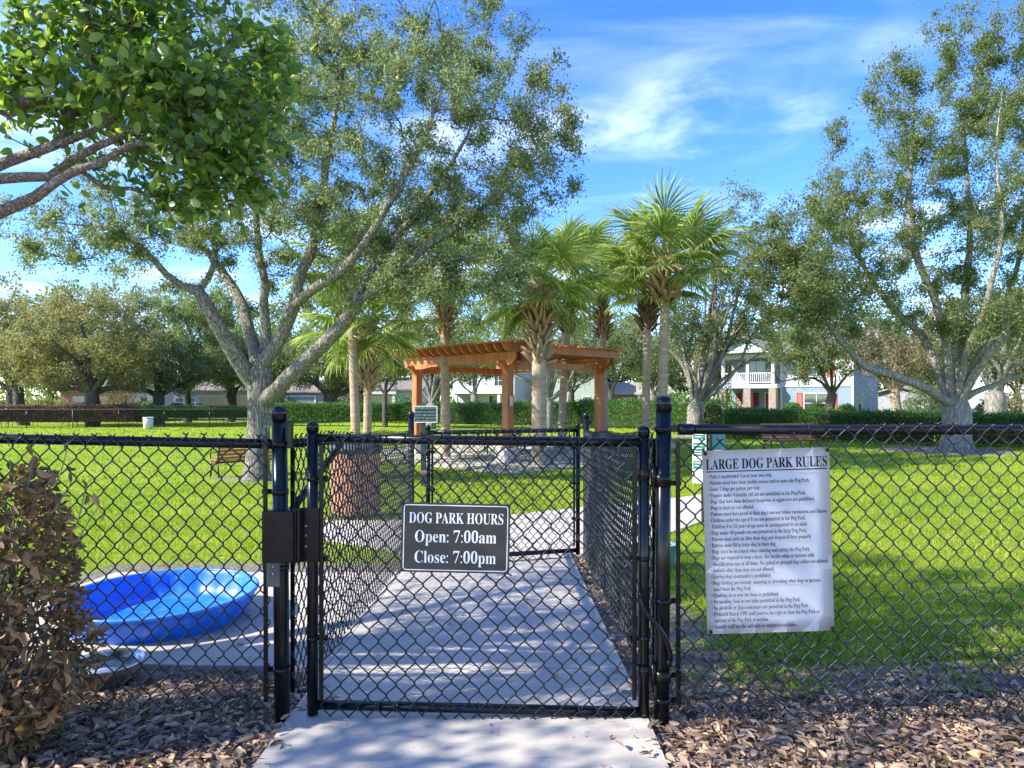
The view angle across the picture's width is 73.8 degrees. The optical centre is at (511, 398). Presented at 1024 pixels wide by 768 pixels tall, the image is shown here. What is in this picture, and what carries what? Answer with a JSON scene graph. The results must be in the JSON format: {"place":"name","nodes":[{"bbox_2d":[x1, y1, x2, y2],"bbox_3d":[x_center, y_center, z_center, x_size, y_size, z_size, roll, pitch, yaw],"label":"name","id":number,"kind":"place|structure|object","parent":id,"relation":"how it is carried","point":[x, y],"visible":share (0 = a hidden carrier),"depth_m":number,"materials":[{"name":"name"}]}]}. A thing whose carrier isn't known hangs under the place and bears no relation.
{"place":"outdoors","nodes":[
{"label":"outdoors","id":0,"kind":"place"},
{"bbox_2d":[60,381,118,404],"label":"house","id":1,"kind":"structure","parent":0,"point":[81,397],"depth_m":79.68,"materials":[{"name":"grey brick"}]},
{"bbox_2d":[119,381,173,404],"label":"house","id":2,"kind":"structure","parent":0,"point":[169,396],"depth_m":74.21,"materials":[{"name":"white"}]},
{"bbox_2d":[173,380,247,408],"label":"house","id":3,"kind":"structure","parent":0,"point":[209,396],"depth_m":71.78,"materials":[{"name":"white"}]},
{"bbox_2d":[199,397,225,407],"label":"garage door","id":4,"kind":"structure","parent":3,"relation":"in","point":[212,401],"depth_m":71.75,"materials":[{"name":"beige"}]},
{"bbox_2d":[165,418,320,420],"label":"road","id":5,"kind":"structure","parent":0,"point":[201,419],"depth_m":66.25,"materials":[{"name":"grey asphalt"}]},
{"bbox_2d":[360,380,432,404],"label":"house","id":6,"kind":"structure","parent":0,"point":[406,387],"depth_m":78.00,"materials":[{"name":"white"}]},
{"bbox_2d":[328,442,691,473],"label":"patio","id":7,"kind":"structure","parent":0,"point":[524,461],"depth_m":22.44,"materials":[{"name":"concrete"}]},
{"bbox_2d":[379,218,507,456],"bbox_3d":[-2.236,-2.167,24.041,5.257,8.639,4.855,0,0,0],"label":"palm tree","id":8,"kind":"object","parent":7,"relation":"on","point":[447,318],"visible":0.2,"depth_m":23.85,"materials":[{"name":"green plant"}]},
{"bbox_2d":[393,340,624,462],"bbox_3d":[-0.136,0.169,25.394,6.200,3.966,6.240,0,0,45],"label":"pergola","id":9,"kind":"object","parent":7,"relation":"on","point":[508,359],"visible":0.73,"depth_m":23.85,"materials":[{"name":"wood"}]},
{"bbox_2d":[455,209,636,464],"bbox_3d":[0.724,-1.804,20.814,5.108,7.912,5.132,0,0,44],"label":"palm tree","id":10,"kind":"object","parent":7,"relation":"on","point":[539,308],"visible":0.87,"depth_m":20.68,"materials":[{"name":"green plant"}]},
{"bbox_2d":[507,213,633,451],"bbox_3d":[2.281,-2.457,26.108,5.145,9.212,5.272,0,0,-44],"label":"palm tree","id":11,"kind":"object","parent":7,"relation":"on","point":[598,233],"visible":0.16,"depth_m":25.74,"materials":[{"name":"green plant"}]},
{"bbox_2d":[544,228,643,431],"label":"palm tree","id":12,"kind":"object","parent":7,"relation":"on","point":[603,324],"visible":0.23,"depth_m":26.86,"materials":[{"name":"green plant"}]},
{"bbox_2d":[588,232,712,428],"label":"palm tree","id":13,"kind":"object","parent":7,"relation":"on","point":[646,311],"visible":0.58,"depth_m":22.86,"materials":[{"name":"green plant"}]},
{"bbox_2d":[0,400,1023,767],"bbox_3d":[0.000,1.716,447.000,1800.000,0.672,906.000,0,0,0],"label":"ground","id":14,"kind":"structure","parent":0,"point":[692,634],"depth_m":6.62,"materials":[{"name":"green plant"}]},
{"bbox_2d":[24,389,60,408],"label":"shrub","id":15,"kind":"object","parent":14,"relation":"on","point":[50,399],"visible":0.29,"depth_m":59.89,"materials":[{"name":"green plant"}]},
{"bbox_2d":[0,271,86,404],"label":"oak tree","id":16,"kind":"object","parent":14,"relation":"on","point":[9,396],"visible":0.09,"depth_m":87.47,"materials":[{"name":"green plant"}]},
{"bbox_2d":[0,290,98,425],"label":"oak tree","id":17,"kind":"object","parent":14,"relation":"on","point":[17,397],"visible":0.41,"depth_m":51.10,"materials":[{"name":"green plant"}]},
{"bbox_2d":[0,441,110,764],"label":"dead bush","id":18,"kind":"object","parent":14,"relation":"on","point":[28,719],"visible":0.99,"depth_m":2.63,"materials":[{"name":"brown plant"}]},
{"bbox_2d":[8,275,123,387],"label":"oak tree","id":19,"kind":"object","parent":14,"relation":"on","point":[41,296],"visible":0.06,"depth_m":93.48,"materials":[{"name":"green plant"}]},
{"bbox_2d":[0,402,142,426],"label":"hedge","id":20,"kind":"object","parent":14,"relation":"on","point":[90,416],"visible":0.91,"depth_m":48.43,"materials":[{"name":"green plant"}]},
{"bbox_2d":[0,271,173,426],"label":"oak tree","id":21,"kind":"object","parent":14,"relation":"on","point":[86,380],"visible":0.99,"depth_m":49.02,"materials":[{"name":"green plant"}]},
{"bbox_2d":[0,409,235,427],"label":"chain link fence","id":22,"kind":"object","parent":14,"relation":"on","point":[26,420],"visible":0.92,"depth_m":47.56,"materials":[{"name":"black metal"}]},
{"bbox_2d":[58,272,187,373],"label":"oak tree","id":23,"kind":"object","parent":14,"relation":"on","point":[114,285],"visible":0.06,"depth_m":101.78,"materials":[{"name":"green plant"}]},
{"bbox_2d":[99,390,148,407],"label":"shrub","id":24,"kind":"object","parent":14,"relation":"on","point":[124,398],"visible":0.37,"depth_m":59.87,"materials":[{"name":"green plant"}]},
{"bbox_2d":[0,405,290,726],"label":"chain link fence","id":25,"kind":"object","parent":14,"relation":"on","point":[280,669],"visible":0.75,"depth_m":2.87,"materials":[{"name":"black metal"}]},
{"bbox_2d":[262,422,302,586],"bbox_3d":[-0.957,0.446,2.862,0.157,0.691,0.085,0,0,0],"label":"gate lock","id":26,"kind":"object","parent":25,"relation":"attached to","point":[282,535],"visible":1,"depth_m":2.82,"materials":[{"name":"black paint"}]},
{"bbox_2d":[143,417,153,428],"bbox_3d":[-24.313,1.647,45.600,0.680,0.810,0.680,0,0,0],"label":"trash can","id":27,"kind":"object","parent":14,"relation":"on","point":[147,422],"visible":0.94,"depth_m":45.34,"materials":[{"name":"white paint"}]},
{"bbox_2d":[0,0,319,241],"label":"broadleaf tree","id":28,"kind":"object","parent":14,"relation":"on","point":[173,91],"visible":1,"depth_m":2.75,"materials":[{"name":"green plant"}]},
{"bbox_2d":[105,281,218,424],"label":"oak tree","id":29,"kind":"object","parent":14,"relation":"on","point":[166,373],"visible":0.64,"depth_m":53.82,"materials":[{"name":"green plant"}]},
{"bbox_2d":[136,404,247,426],"bbox_3d":[-22.641,1.226,50.175,9.106,1.767,1.536,0,0,-11],"label":"hedge","id":30,"kind":"object","parent":14,"relation":"on","point":[241,412],"visible":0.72,"depth_m":49.73,"materials":[{"name":"green plant"}]},
{"bbox_2d":[139,278,260,379],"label":"oak tree","id":31,"kind":"object","parent":14,"relation":"on","point":[171,327],"visible":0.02,"depth_m":90.62,"materials":[{"name":"green plant"}]},
{"bbox_2d":[161,272,249,422],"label":"oak tree","id":32,"kind":"object","parent":14,"relation":"on","point":[196,314],"visible":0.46,"depth_m":57.25,"materials":[{"name":"green plant"}]},
{"bbox_2d":[182,325,271,419],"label":"oak tree","id":33,"kind":"object","parent":14,"relation":"on","point":[235,394],"visible":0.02,"depth_m":64.83,"materials":[{"name":"green plant"}]},
{"bbox_2d":[203,325,274,421],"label":"oak tree","id":34,"kind":"object","parent":14,"relation":"on","point":[229,398],"visible":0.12,"depth_m":59.72,"materials":[{"name":"green plant"}]},
{"bbox_2d":[209,448,271,477],"bbox_3d":[-6.996,1.566,18.017,1.750,0.916,0.676,0,0,-44],"label":"park bench","id":35,"kind":"object","parent":14,"relation":"on","point":[229,458],"visible":0.43,"depth_m":17.53,"materials":[{"name":"brown wood"}]},
{"bbox_2d":[219,291,315,372],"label":"oak tree","id":36,"kind":"object","parent":14,"relation":"on","point":[274,304],"visible":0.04,"depth_m":99.56,"materials":[{"name":"green plant"}]},
{"bbox_2d":[256,325,319,401],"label":"oak tree","id":37,"kind":"object","parent":14,"relation":"on","point":[275,329],"visible":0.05,"depth_m":65.16,"materials":[{"name":"green plant"}]},
{"bbox_2d":[0,0,595,481],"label":"oak tree","id":38,"kind":"object","parent":14,"relation":"on","point":[372,238],"visible":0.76,"depth_m":15.05,"materials":[{"name":"green plant"}]},
{"bbox_2d":[255,286,359,379],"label":"oak tree","id":39,"kind":"object","parent":14,"relation":"on","point":[278,319],"visible":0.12,"depth_m":87.77,"materials":[{"name":"green plant"}]},
{"bbox_2d":[282,381,349,404],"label":"house","id":40,"kind":"structure","parent":14,"relation":"on","point":[313,395],"depth_m":84.00,"materials":[{"name":"grey"}]},
{"bbox_2d":[260,320,408,421],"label":"oak tree","id":41,"kind":"object","parent":14,"relation":"on","point":[331,388],"visible":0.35,"depth_m":58.76,"materials":[{"name":"green plant"}]},
{"bbox_2d":[272,400,411,426],"bbox_3d":[-12.701,1.087,50.508,12.205,2.047,1.743,0,0,9],"label":"hedge","id":42,"kind":"object","parent":14,"relation":"on","point":[322,411],"visible":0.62,"depth_m":50.10,"materials":[{"name":"green plant"}]},
{"bbox_2d":[265,193,423,433],"bbox_3d":[-5.015,-2.062,20.912,4.694,8.430,4.851,0,0,39],"label":"palm tree","id":43,"kind":"object","parent":14,"relation":"on","point":[354,389],"visible":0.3,"depth_m":20.86,"materials":[{"name":"green plant"}]},
{"bbox_2d":[2,495,700,767],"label":"walkway","id":44,"kind":"structure","parent":14,"relation":"on","point":[341,739],"depth_m":3.48,"materials":[{"name":"concrete"}]},
{"bbox_2d":[52,568,258,644],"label":"wading pool","id":45,"kind":"structure","parent":44,"relation":"on","point":[151,579],"depth_m":4.56,"materials":[{"name":"blue plastic"}]},
{"bbox_2d":[288,411,414,698],"bbox_3d":[-0.967,0.860,4.759,0.068,1.480,3.650,0,0,0],"label":"chain link fence","id":46,"kind":"object","parent":14,"relation":"on","point":[296,501],"visible":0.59,"depth_m":4.04,"materials":[{"name":"black metal"}]},
{"bbox_2d":[329,443,381,519],"bbox_3d":[-2.249,1.112,9.812,0.770,1.150,0.770,0,0,0],"label":"trash can","id":47,"kind":"object","parent":14,"relation":"on","point":[339,454],"visible":0.2,"depth_m":9.51,"materials":[{"name":"brown metal"}]},
{"bbox_2d":[285,267,448,433],"bbox_3d":[-4.618,-1.106,22.006,4.740,6.516,5.138,0,0,19],"label":"palm tree","id":48,"kind":"object","parent":14,"relation":"on","point":[372,341],"visible":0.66,"depth_m":21.79,"materials":[{"name":"green plant"}]},
{"bbox_2d":[325,307,428,380],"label":"oak tree","id":49,"kind":"object","parent":14,"relation":"on","point":[385,322],"visible":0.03,"depth_m":94.43,"materials":[{"name":"green plant"}]},
{"bbox_2d":[358,336,418,426],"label":"oak tree","id":50,"kind":"object","parent":14,"relation":"on","point":[384,400],"visible":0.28,"depth_m":48.84,"materials":[{"name":"green plant"}]},
{"bbox_2d":[388,391,422,423],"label":"shrub","id":51,"kind":"object","parent":14,"relation":"on","point":[404,398],"visible":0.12,"depth_m":56.69,"materials":[{"name":"green plant"}]},
{"bbox_2d":[414,406,436,486],"bbox_3d":[-1.892,1.069,14.990,0.518,1.820,0.120,0,0,0],"label":"etiquette sign","id":52,"kind":"object","parent":14,"relation":"on","point":[424,415],"visible":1,"depth_m":14.93,"materials":[{"name":"metal"}]},
{"bbox_2d":[384,308,470,401],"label":"oak tree","id":53,"kind":"object","parent":14,"relation":"on","point":[438,399],"visible":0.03,"depth_m":102.12,"materials":[{"name":"green plant"}]},
{"bbox_2d":[379,297,495,428],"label":"oak tree","id":54,"kind":"object","parent":14,"relation":"on","point":[433,393],"visible":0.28,"depth_m":45.77,"materials":[{"name":"green plant"}]},
{"bbox_2d":[0,365,883,407],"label":"woodland","id":55,"kind":"object","parent":14,"relation":"on","point":[3,397],"depth_m":96.27,"materials":[{"name":"green plant"}]},
{"bbox_2d":[450,339,501,402],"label":"oak tree","id":56,"kind":"object","parent":14,"relation":"on","point":[474,377],"visible":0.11,"depth_m":61.72,"materials":[{"name":"green plant"}]},
{"bbox_2d":[432,302,528,381],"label":"oak tree","id":57,"kind":"object","parent":14,"relation":"on","point":[462,323],"visible":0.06,"depth_m":92.55,"materials":[{"name":"green plant"}]},
{"bbox_2d":[451,371,531,406],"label":"house","id":58,"kind":"structure","parent":14,"relation":"on","point":[490,392],"depth_m":82.02,"materials":[{"name":"white"}]},
{"bbox_2d":[410,398,593,428],"bbox_3d":[-0.732,0.972,46.256,14.477,2.270,2.386,0,0,30],"label":"hedge","id":59,"kind":"object","parent":14,"relation":"on","point":[470,412],"visible":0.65,"depth_m":46.04,"materials":[{"name":"green plant"}]},
{"bbox_2d":[0,557,1023,767],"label":"leaf litter","id":60,"kind":"object","parent":14,"relation":"on","point":[833,754],"visible":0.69,"depth_m":2.83,"materials":[{"name":"brown plant"}]},
{"bbox_2d":[70,648,145,693],"bbox_3d":[-1.982,1.332,3.333,0.342,0.104,0.342,0,0,0],"label":"dog bowl","id":61,"kind":"object","parent":60,"relation":"on","point":[122,674],"visible":0.61,"depth_m":3.31,"materials":[{"name":"metal"}]},
{"bbox_2d":[463,271,627,428],"bbox_3d":[1.974,-2.924,40.849,9.419,10.241,5.900,0,0,16],"label":"oak tree","id":62,"kind":"object","parent":14,"relation":"on","point":[551,380],"visible":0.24,"depth_m":40.70,"materials":[{"name":"green plant"}]},
{"bbox_2d":[550,332,593,401],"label":"oak tree","id":63,"kind":"object","parent":14,"relation":"on","point":[572,392],"visible":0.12,"depth_m":61.77,"materials":[{"name":"green plant"}]},
{"bbox_2d":[553,376,593,406],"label":"house","id":64,"kind":"structure","parent":14,"relation":"on","point":[580,392],"depth_m":79.79,"materials":[{"name":"green"}]},
{"bbox_2d":[556,306,640,381],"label":"oak tree","id":65,"kind":"object","parent":14,"relation":"on","point":[629,317],"visible":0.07,"depth_m":88.46,"materials":[{"name":"green plant"}]},
{"bbox_2d":[571,317,658,400],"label":"oak tree","id":66,"kind":"object","parent":14,"relation":"on","point":[633,356],"visible":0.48,"depth_m":55.40,"materials":[{"name":"green plant"}]},
{"bbox_2d":[583,412,655,699],"bbox_3d":[0.670,0.865,4.759,0.067,1.470,3.650,0,0,1],"label":"chain link fence","id":67,"kind":"object","parent":14,"relation":"on","point":[597,526],"visible":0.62,"depth_m":4.28,"materials":[{"name":"black metal"}]},
{"bbox_2d":[421,423,579,559],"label":"gate","id":68,"kind":"structure","parent":67,"relation":"attached to","point":[513,431],"depth_m":6.36,"materials":[{"name":"black metal"}]},
{"bbox_2d":[607,382,675,404],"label":"house","id":69,"kind":"structure","parent":14,"relation":"on","point":[625,392],"depth_m":82.47,"materials":[{"name":"grey"}]},
{"bbox_2d":[597,305,699,388],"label":"oak tree","id":70,"kind":"object","parent":14,"relation":"on","point":[676,380],"visible":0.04,"depth_m":95.61,"materials":[{"name":"green plant"}]},
{"bbox_2d":[619,335,683,399],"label":"oak tree","id":71,"kind":"object","parent":14,"relation":"on","point":[673,362],"visible":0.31,"depth_m":61.38,"materials":[{"name":"green plant"}]},
{"bbox_2d":[585,397,726,428],"bbox_3d":[7.420,0.818,36.830,2.201,1.993,11.977,0,0,-22],"label":"hedge","id":72,"kind":"object","parent":14,"relation":"on","point":[624,412],"visible":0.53,"depth_m":37.02,"materials":[{"name":"green plant"}]},
{"bbox_2d":[649,541,675,568],"bbox_3d":[1.349,1.421,6.173,0.308,0.222,0.308,0,0,0],"label":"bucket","id":73,"kind":"object","parent":14,"relation":"on","point":[673,553],"visible":0.2,"depth_m":6.09,"materials":[{"name":"teal plastic"}]},
{"bbox_2d":[580,168,753,397],"bbox_3d":[5.142,-2.510,21.974,5.323,8.829,5.090,0,0,-24],"label":"palm tree","id":74,"kind":"object","parent":14,"relation":"on","point":[679,230],"visible":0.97,"depth_m":21.37,"materials":[{"name":"green plant"}]},
{"bbox_2d":[652,388,689,399],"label":"shrub","id":75,"kind":"object","parent":14,"relation":"on","point":[679,394],"visible":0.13,"depth_m":51.98,"materials":[{"name":"green plant"}]},
{"bbox_2d":[669,326,731,399],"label":"oak tree","id":76,"kind":"object","parent":14,"relation":"on","point":[684,388],"visible":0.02,"depth_m":102.32,"materials":[{"name":"green plant"}]},
{"bbox_2d":[692,434,724,523],"bbox_3d":[2.575,1.029,8.932,0.406,1.326,0.158,0,0,0],"label":"waste station","id":77,"kind":"object","parent":14,"relation":"on","point":[698,450],"visible":0.41,"depth_m":8.91,"materials":[{"name":"green metal"}]},
{"bbox_2d":[688,327,738,398],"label":"oak tree","id":78,"kind":"object","parent":14,"relation":"on","point":[718,376],"visible":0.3,"depth_m":65.62,"materials":[{"name":"green plant"}]},
{"bbox_2d":[685,382,746,409],"bbox_3d":[16.604,0.171,56.061,5.474,3.442,4.392,0,0,0],"label":"shrub","id":79,"kind":"object","parent":14,"relation":"on","point":[735,403],"visible":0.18,"depth_m":55.52,"materials":[{"name":"green plant"}]},
{"bbox_2d":[653,169,800,435],"bbox_3d":[9.271,-4.277,30.553,7.061,12.162,4.068,0,0,0],"label":"oak tree","id":80,"kind":"object","parent":14,"relation":"on","point":[701,393],"visible":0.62,"depth_m":30.20,"materials":[{"name":"green plant"}]},
{"bbox_2d":[696,297,809,390],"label":"oak tree","id":81,"kind":"object","parent":14,"relation":"on","point":[770,338],"visible":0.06,"depth_m":92.20,"materials":[{"name":"green plant"}]},
{"bbox_2d":[760,423,820,448],"bbox_3d":[8.431,1.221,20.644,1.600,0.916,0.676,0,0,-7],"label":"park bench","id":82,"kind":"object","parent":14,"relation":"on","point":[809,438],"visible":0.52,"depth_m":20.83,"materials":[{"name":"brown wood"}]},
{"bbox_2d":[709,329,883,416],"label":"house","id":83,"kind":"structure","parent":14,"relation":"on","point":[748,389],"depth_m":57.28,"materials":[{"name":"blue"}]},
{"bbox_2d":[750,361,765,383],"bbox_3d":[21.595,-2.320,60.396,1.760,1.994,0.100,0,0,37],"label":"window","id":84,"kind":"structure","parent":83,"relation":"in","point":[755,366],"depth_m":60.31,"materials":[{"name":"white glass"}]},
{"bbox_2d":[803,393,826,409],"bbox_3d":[24.827,0.380,55.622,2.060,1.694,0.100,0,0,37],"label":"window","id":85,"kind":"structure","parent":83,"relation":"in","point":[807,397],"depth_m":55.78,"materials":[{"name":"white glass"}]},
{"bbox_2d":[755,262,896,413],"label":"oak tree","id":86,"kind":"object","parent":14,"relation":"on","point":[807,364],"visible":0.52,"depth_m":43.51,"materials":[{"name":"green plant"}]},
{"bbox_2d":[719,405,940,445],"bbox_3d":[12.135,0.999,27.013,8.469,1.484,2.081,0,0,44],"label":"hedge","id":87,"kind":"object","parent":14,"relation":"on","point":[752,416],"visible":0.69,"depth_m":25.92,"materials":[{"name":"green plant"}]},
{"bbox_2d":[654,395,1023,726],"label":"chain link fence","id":88,"kind":"object","parent":14,"relation":"on","point":[664,428],"visible":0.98,"depth_m":2.87,"materials":[{"name":"black metal"}]},
{"bbox_2d":[302,421,670,719],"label":"gate","id":89,"kind":"structure","parent":88,"relation":"attached to","point":[642,474],"depth_m":2.88,"materials":[{"name":"black metal"}]},
{"bbox_2d":[398,499,513,575],"bbox_3d":[-0.236,0.584,2.857,0.480,0.312,0.022,1,0,0],"label":"hours sign","id":90,"kind":"object","parent":89,"relation":"attached to","point":[455,537],"visible":1,"depth_m":2.85,"materials":[{"name":"black metal"}]},
{"bbox_2d":[638,591,672,666],"bbox_3d":[0.601,0.967,2.853,0.150,0.315,0.044,0,0,-7],"label":"conduit","id":91,"kind":"object","parent":88,"relation":"attached to","point":[660,630],"visible":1,"depth_m":2.84,"materials":[{"name":"black plastic"}]},
{"bbox_2d":[702,444,834,635],"bbox_3d":[1.073,0.595,2.858,0.533,0.791,0.028,-2,0,0],"label":"rules banner","id":92,"kind":"object","parent":88,"relation":"attached to","point":[768,541],"visible":1,"depth_m":2.85,"materials":[{"name":"white plastic"}]},
{"bbox_2d":[823,294,919,390],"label":"oak tree","id":93,"kind":"object","parent":14,"relation":"on","point":[877,313],"visible":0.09,"depth_m":89.30,"materials":[{"name":"green plant"}]},
{"bbox_2d":[730,0,1023,451],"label":"oak tree","id":94,"kind":"object","parent":14,"relation":"on","point":[956,380],"visible":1,"depth_m":21.09,"materials":[{"name":"green plant"}]},
{"bbox_2d":[830,317,943,410],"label":"oak tree","id":95,"kind":"object","parent":14,"relation":"on","point":[894,387],"visible":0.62,"depth_m":41.76,"materials":[{"name":"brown plant"}]},
{"bbox_2d":[878,386,940,415],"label":"house","id":96,"kind":"structure","parent":14,"relation":"on","point":[884,402],"depth_m":69.20,"materials":[{"name":"grey"}]},
{"bbox_2d":[901,383,941,417],"bbox_3d":[30.362,0.347,50.069,4.206,3.092,3.530,0,0,26],"label":"shrub","id":97,"kind":"object","parent":14,"relation":"on","point":[920,403],"visible":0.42,"depth_m":49.81,"materials":[{"name":"green plant"}]},
{"bbox_2d":[891,327,955,410],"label":"oak tree","id":98,"kind":"object","parent":14,"relation":"on","point":[930,380],"visible":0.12,"depth_m":51.42,"materials":[{"name":"green plant"}]},
{"bbox_2d":[878,291,972,388],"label":"oak tree","id":99,"kind":"object","parent":14,"relation":"on","point":[931,312],"visible":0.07,"depth_m":97.61,"materials":[{"name":"green plant"}]},
{"bbox_2d":[934,407,1023,446],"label":"hedge","id":100,"kind":"object","parent":14,"relation":"on","point":[1000,418],"visible":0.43,"depth_m":23.53,"materials":[{"name":"green plant"}]},
{"bbox_2d":[953,278,1023,413],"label":"oak tree","id":101,"kind":"object","parent":14,"relation":"on","point":[995,399],"visible":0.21,"depth_m":35.59,"materials":[{"name":"green plant"}]},
{"bbox_2d":[968,354,1023,411],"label":"house","id":102,"kind":"structure","parent":14,"relation":"on","point":[980,395],"depth_m":61.63,"materials":[{"name":"white"}]},
{"bbox_2d":[973,389,1021,412],"bbox_3d":[36.921,0.542,51.982,3.513,2.705,3.207,0,0,-36],"label":"shrub","id":103,"kind":"object","parent":14,"relation":"on","point":[979,409],"visible":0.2,"depth_m":51.81,"materials":[{"name":"green plant"}]},
{"bbox_2d":[977,335,1023,412],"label":"oak tree","id":104,"kind":"object","parent":14,"relation":"on","point":[1017,381],"visible":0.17,"depth_m":51.72,"materials":[{"name":"green plant"}]},
{"bbox_2d":[1005,384,1023,413],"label":"shrub","id":105,"kind":"object","parent":14,"relation":"on","point":[1012,400],"visible":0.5,"depth_m":49.78,"materials":[{"name":"green plant"}]},
{"bbox_2d":[0,0,1023,399],"label":"sky","id":106,"kind":"structure","parent":0,"point":[702,90],"materials":[{"name":"blue"}]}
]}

